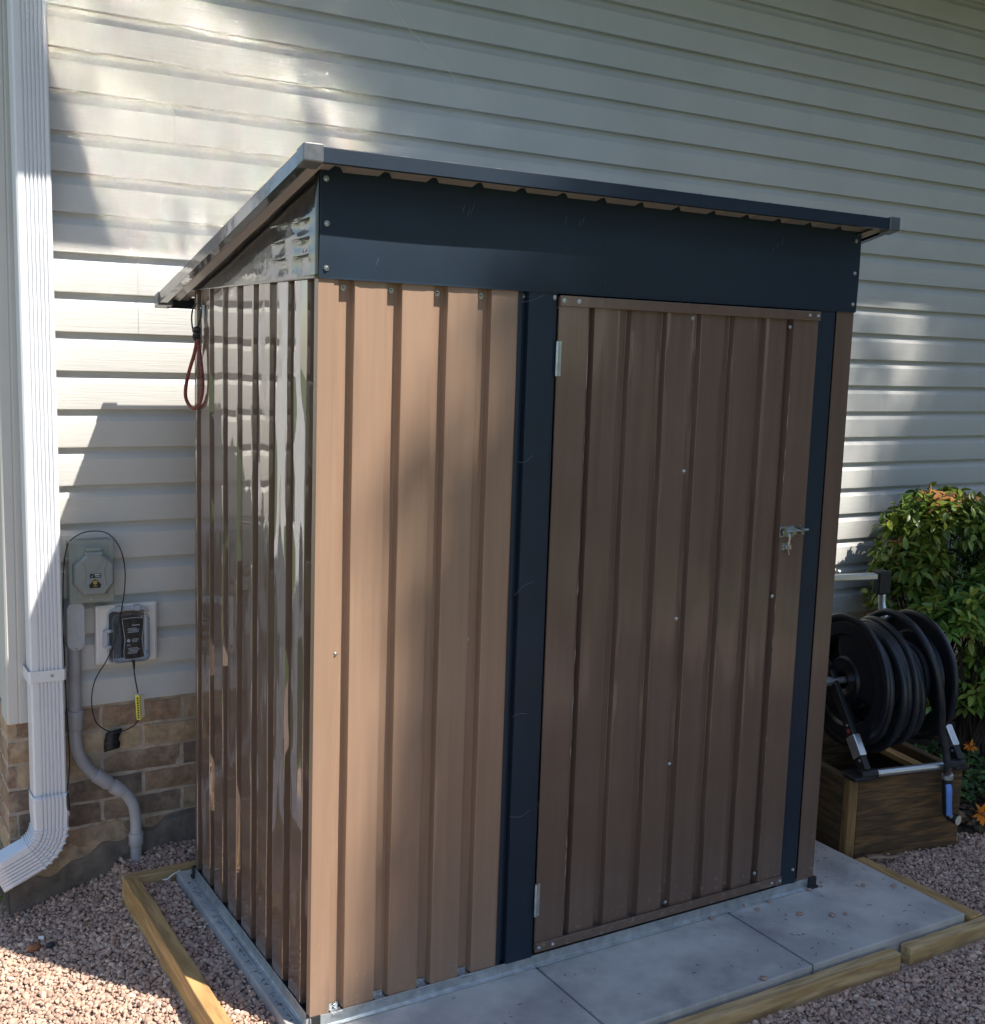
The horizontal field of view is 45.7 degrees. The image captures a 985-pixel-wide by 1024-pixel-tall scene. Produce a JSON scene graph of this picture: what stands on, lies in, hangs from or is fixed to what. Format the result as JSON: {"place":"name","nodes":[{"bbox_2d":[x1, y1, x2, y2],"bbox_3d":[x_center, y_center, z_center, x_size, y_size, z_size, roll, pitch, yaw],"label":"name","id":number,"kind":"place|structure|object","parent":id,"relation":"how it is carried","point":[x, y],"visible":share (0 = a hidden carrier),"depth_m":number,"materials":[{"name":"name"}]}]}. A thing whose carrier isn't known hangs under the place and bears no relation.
{"place":"outdoors","nodes":[
{"label":"outdoors","id":0,"kind":"place"},
{"bbox_2d":[0,839,275,1023],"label":"gravel","id":1,"kind":"structure","parent":0,"point":[101,946],"depth_m":3.23,"materials":[{"name":"grey gravel"}]},
{"bbox_2d":[27,943,40,952],"bbox_3d":[-1.314,1.249,3.354,0.040,0.023,0.028,-3,9,-31],"label":"stone","id":2,"kind":"object","parent":1,"relation":"on","point":[32,947],"visible":1,"depth_m":3.34,"materials":[{"name":"orange stone"}]},
{"bbox_2d":[46,941,54,948],"bbox_3d":[-1.268,1.241,3.351,0.023,0.018,0.025,6,9,29],"label":"stone","id":3,"kind":"object","parent":1,"relation":"on","point":[49,945],"visible":1,"depth_m":3.35,"materials":[{"name":"grey stone"}]},
{"bbox_2d":[162,870,180,879],"bbox_3d":[-0.966,1.098,3.527,0.058,0.018,0.016,-5,10,-42],"label":"cable tie","id":4,"kind":"object","parent":1,"relation":"on","point":[172,875],"visible":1,"depth_m":3.52,"materials":[{"name":"white plastic"}]},
{"bbox_2d":[13,849,911,1023],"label":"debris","id":5,"kind":"object","parent":1,"relation":"on","point":[293,1019],"visible":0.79,"depth_m":3.17,"materials":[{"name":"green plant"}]},
{"bbox_2d":[0,711,984,1023],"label":"ground","id":6,"kind":"structure","parent":0,"point":[964,827],"depth_m":3.27,"materials":[{"name":"soil"}]},
{"bbox_2d":[122,860,195,903],"bbox_3d":[-0.898,1.127,3.634,0.490,0.088,0.039,-3,9,-31],"label":"edging timber","id":7,"kind":"object","parent":6,"relation":"on","point":[157,875],"visible":0.27,"depth_m":3.54,"materials":[{"name":"brown wood"}]},
{"bbox_2d":[125,877,232,1023],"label":"edging timber","id":8,"kind":"object","parent":6,"relation":"on","point":[190,985],"visible":0.64,"depth_m":3.08,"materials":[{"name":"brown wood"}]},
{"bbox_2d":[176,869,271,984],"bbox_3d":[-0.507,1.147,3.445,0.667,0.054,0.654,-3,9,-31],"label":"paver","id":9,"kind":"object","parent":6,"relation":"on","point":[224,936],"visible":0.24,"depth_m":3.24,"materials":[{"name":"concrete"}]},
{"bbox_2d":[154,142,900,1023],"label":"garden shed","id":10,"kind":"structure","parent":9,"relation":"on","point":[518,494],"depth_m":2.93,"materials":[{"name":"brown paint"}]},
{"bbox_2d":[184,303,204,409],"bbox_3d":[-0.841,-0.434,3.272,0.025,0.299,0.163,-3,9,-31],"label":"bungee cord","id":11,"kind":"object","parent":10,"relation":"hanging from","point":[196,330],"visible":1,"depth_m":3.23,"materials":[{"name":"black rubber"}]},
{"bbox_2d":[533,295,820,952],"bbox_3d":[0.509,0.293,3.156,0.885,1.684,0.043,-3,9,-31],"label":"door","id":12,"kind":"structure","parent":10,"relation":"in","point":[682,431],"depth_m":3.14,"materials":[{"name":"brown paint"}]},
{"bbox_2d":[250,963,600,1023],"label":"paver","id":13,"kind":"object","parent":6,"relation":"on","point":[538,995],"visible":0.34,"depth_m":2.87,"materials":[{"name":"concrete"}]},
{"bbox_2d":[0,0,984,917],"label":"house","id":14,"kind":"structure","parent":6,"relation":"on","point":[182,132],"depth_m":3.83,"materials":[{"name":"beige plastic"}]},
{"bbox_2d":[0,0,69,892],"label":"downspout","id":15,"kind":"object","parent":14,"relation":"attached to","point":[36,848],"visible":1,"depth_m":3.33,"materials":[{"name":"white metal"}]},
{"bbox_2d":[63,537,113,603],"bbox_3d":[-1.215,0.176,3.515,0.142,0.190,0.094,-3,9,-31],"label":"power inlet box","id":16,"kind":"object","parent":14,"relation":"attached to","point":[89,562],"visible":1,"depth_m":3.48,"materials":[{"name":"grey plastic"}]},
{"bbox_2d":[62,530,144,815],"bbox_3d":[-1.196,0.475,3.562,0.086,0.850,0.261,9,11,44],"label":"black cable","id":17,"kind":"object","parent":16,"relation":"attached to","point":[111,741],"visible":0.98,"depth_m":3.57,"materials":[{"name":"black rubber"}]},
{"bbox_2d":[64,600,143,862],"bbox_3d":[-1.200,0.718,3.623,0.225,0.922,0.062,-3,9,-31],"label":"electrical conduit","id":18,"kind":"object","parent":14,"relation":"attached to","point":[74,627],"visible":0.97,"depth_m":3.56,"materials":[{"name":"grey plastic"}]},
{"bbox_2d":[94,600,156,664],"bbox_3d":[-1.122,0.377,3.601,0.188,0.188,0.080,-3,9,-31],"label":"outlet cover","id":19,"kind":"object","parent":14,"relation":"attached to","point":[129,634],"visible":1,"depth_m":3.58,"materials":[{"name":"beige plastic"}]},
{"bbox_2d":[390,0,454,78],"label":"thread","id":20,"kind":"object","parent":14,"relation":"attached to","point":[420,40],"visible":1,"depth_m":3.87,"materials":[{"name":"white"}]},
{"bbox_2d":[532,903,811,1023],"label":"paver","id":21,"kind":"object","parent":6,"relation":"on","point":[656,970],"visible":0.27,"depth_m":3.06,"materials":[{"name":"concrete"}]},
{"bbox_2d":[667,948,900,1023],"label":"edging timber","id":22,"kind":"object","parent":6,"relation":"on","point":[823,983],"visible":0.63,"depth_m":3.04,"materials":[{"name":"brown wood"}]},
{"bbox_2d":[712,840,964,973],"bbox_3d":[0.957,1.178,3.558,0.619,0.055,0.651,-3,9,-31],"label":"paver","id":23,"kind":"object","parent":6,"relation":"on","point":[862,929],"visible":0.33,"depth_m":3.41,"materials":[{"name":"concrete"}]},
{"bbox_2d":[815,730,962,858],"bbox_3d":[1.295,0.978,4.149,0.464,0.284,0.503,-1,8,-20],"label":"planter box","id":24,"kind":"object","parent":6,"relation":"on","point":[895,814],"visible":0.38,"depth_m":3.93,"materials":[{"name":"brown wood"}]},
{"bbox_2d":[823,569,968,782],"bbox_3d":[1.323,0.546,4.045,0.465,0.601,0.498,-1,8,-20],"label":"hose reel","id":25,"kind":"object","parent":24,"relation":"on","point":[858,670],"visible":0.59,"depth_m":3.93,"materials":[{"name":"black"}]},
{"bbox_2d":[829,608,960,824],"bbox_3d":[1.349,0.676,4.031,0.313,0.683,0.496,-1,8,-20],"label":"garden hose","id":26,"kind":"object","parent":25,"relation":"attached to","point":[909,671],"visible":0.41,"depth_m":3.88,"materials":[{"name":"black rubber"}]},
{"bbox_2d":[855,857,980,921],"bbox_3d":[1.317,1.202,3.652,0.049,0.076,0.448,-3,9,-31],"label":"edging timber","id":27,"kind":"object","parent":6,"relation":"on","point":[970,914],"visible":0.37,"depth_m":3.62,"materials":[{"name":"brown wood"}]},
{"bbox_2d":[861,482,984,708],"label":"nandina shrub","id":28,"kind":"object","parent":6,"relation":"on","point":[919,567],"visible":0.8,"depth_m":4.99,"materials":[{"name":"green plant"}]},
{"bbox_2d":[900,915,984,965],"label":"edging timber","id":29,"kind":"object","parent":6,"relation":"on","point":[925,948],"visible":0.71,"depth_m":3.33,"materials":[{"name":"brown wood"}]},
{"bbox_2d":[906,564,984,756],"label":"nandina shrub","id":30,"kind":"object","parent":6,"relation":"on","point":[964,615],"visible":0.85,"depth_m":4.80,"materials":[{"name":"green plant"}]},
{"bbox_2d":[909,719,984,832],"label":"leaf litter","id":31,"kind":"object","parent":6,"relation":"on","point":[970,805],"visible":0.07,"depth_m":4.35,"materials":[{"name":"plant"}]},
{"bbox_2d":[914,739,984,801],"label":"ground cover","id":32,"kind":"object","parent":6,"relation":"on","point":[974,759],"visible":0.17,"depth_m":4.64,"materials":[{"name":"green plant"}]},
{"bbox_2d":[963,739,977,778],"bbox_3d":[1.856,0.985,4.554,0.054,0.200,0.036,1,8,-5],"label":"orange flower","id":33,"kind":"object","parent":6,"relation":"on","point":[970,747],"visible":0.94,"depth_m":4.55,"materials":[{"name":"orange plant"}]},
{"bbox_2d":[749,832,984,1023],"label":"gravel","id":34,"kind":"structure","parent":0,"point":[895,1004],"depth_m":3.15,"materials":[{"name":"grey gravel"}]},
{"bbox_2d":[865,853,903,858],"bbox_3d":[1.292,1.132,3.849,0.132,0.009,0.030,0,8,-14],"label":"dry leaf","id":35,"kind":"object","parent":34,"relation":"on","point":[870,856],"visible":1,"depth_m":3.85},
{"bbox_2d":[972,803,984,833],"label":"orange flower","id":36,"kind":"object","parent":34,"relation":"on","point":[981,817],"visible":1,"depth_m":4.09,"materials":[{"name":"orange plant"}]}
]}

